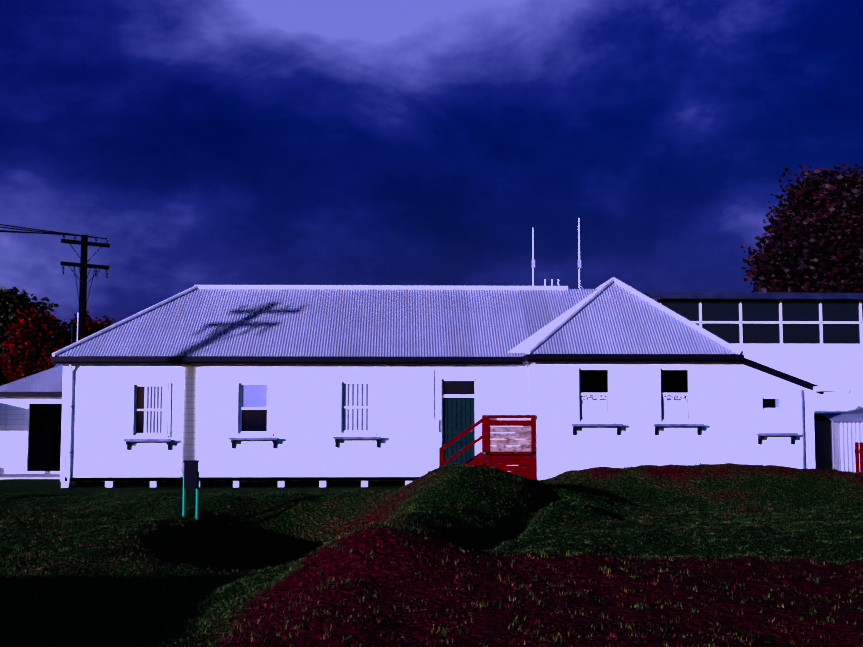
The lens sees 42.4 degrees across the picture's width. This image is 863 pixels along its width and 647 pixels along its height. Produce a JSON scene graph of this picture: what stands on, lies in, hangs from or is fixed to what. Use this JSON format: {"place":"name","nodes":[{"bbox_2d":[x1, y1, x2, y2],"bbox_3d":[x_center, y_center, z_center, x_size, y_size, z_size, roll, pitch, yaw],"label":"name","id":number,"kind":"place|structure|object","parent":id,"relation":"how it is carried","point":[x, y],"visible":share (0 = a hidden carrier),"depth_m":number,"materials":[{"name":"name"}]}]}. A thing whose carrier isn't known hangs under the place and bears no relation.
{"place":"outdoors","nodes":[
{"label":"outdoors","id":0,"kind":"place"},
{"bbox_2d":[0,364,62,479],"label":"shed building","id":1,"kind":"structure","parent":0,"point":[30,423],"depth_m":35.30,"materials":[{"name":"white paint"}]},
{"bbox_2d":[0,463,862,646],"bbox_3d":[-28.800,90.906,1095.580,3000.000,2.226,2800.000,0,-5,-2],"label":"terrain","id":2,"kind":"structure","parent":0,"point":[489,632],"depth_m":13.01,"materials":[{"name":"green plant"}]},
{"bbox_2d":[0,285,58,385],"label":"tree","id":3,"kind":"object","parent":2,"relation":"on","point":[13,302],"visible":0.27,"depth_m":61.20,"materials":[{"name":"green plant"}]},
{"bbox_2d":[0,305,72,384],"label":"tree","id":4,"kind":"object","parent":2,"relation":"on","point":[33,342],"visible":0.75,"depth_m":53.26,"materials":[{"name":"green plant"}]},
{"bbox_2d":[0,224,109,340],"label":"power pole","id":5,"kind":"object","parent":2,"relation":"on","point":[84,243],"visible":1,"depth_m":44.47,"materials":[{"name":"brown wood"}]},
{"bbox_2d":[71,312,78,343],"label":"white poles","id":6,"kind":"object","parent":2,"relation":"on","point":[77,328],"visible":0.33,"depth_m":51.39,"materials":[{"name":"white metal"}]},
{"bbox_2d":[68,311,115,343],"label":"tree","id":7,"kind":"object","parent":2,"relation":"on","point":[95,326],"visible":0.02,"depth_m":55.92,"materials":[{"name":"red plant"}]},
{"bbox_2d":[182,460,199,519],"bbox_3d":[-4.419,3.074,20.429,0.300,1.105,0.140,0,-5,-2],"label":"sign box","id":8,"kind":"object","parent":2,"relation":"on","point":[190,476],"visible":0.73,"depth_m":20.40,"materials":[{"name":"black"}]},
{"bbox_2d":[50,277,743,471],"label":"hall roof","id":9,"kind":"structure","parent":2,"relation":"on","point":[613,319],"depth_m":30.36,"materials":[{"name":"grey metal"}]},
{"bbox_2d":[531,218,582,288],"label":"roof antennas","id":10,"kind":"object","parent":9,"relation":"on","point":[578,263],"visible":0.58,"depth_m":33.62,"materials":[{"name":"white metal"}]},
{"bbox_2d":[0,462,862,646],"bbox_3d":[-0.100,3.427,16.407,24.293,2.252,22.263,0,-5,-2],"label":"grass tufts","id":11,"kind":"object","parent":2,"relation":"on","point":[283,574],"visible":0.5,"depth_m":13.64,"materials":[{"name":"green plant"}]},
{"bbox_2d":[439,415,535,479],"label":"red steps","id":12,"kind":"structure","parent":2,"relation":"on","point":[494,452],"depth_m":28.28,"materials":[{"name":"paint"}]},
{"bbox_2d":[740,164,862,292],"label":"tree foliage","id":13,"kind":"object","parent":2,"relation":"on","point":[814,244],"visible":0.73,"depth_m":57.78,"materials":[{"name":"red plant"}]},
{"bbox_2d":[814,413,862,471],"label":"iron shed","id":14,"kind":"structure","parent":2,"relation":"on","point":[837,436],"depth_m":29.28,"materials":[{"name":"silver metal"}]},
{"bbox_2d":[854,442,862,472],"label":"red fence","id":15,"kind":"object","parent":2,"relation":"on","point":[857,451],"visible":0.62,"depth_m":27.74,"materials":[{"name":"paint"}]},
{"bbox_2d":[0,0,862,330],"label":"sky","id":16,"kind":"structure","parent":0,"point":[208,142],"materials":[{"name":"blue"}]},
{"bbox_2d":[60,358,848,487],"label":"hall walls","id":17,"kind":"structure","parent":0,"point":[239,425],"depth_m":29.41,"materials":[{"name":"white paint"}]},
{"bbox_2d":[643,292,862,412],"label":"building","id":18,"kind":"structure","parent":0,"point":[815,338],"depth_m":50.30,"materials":[{"name":"white paint"}]}
]}

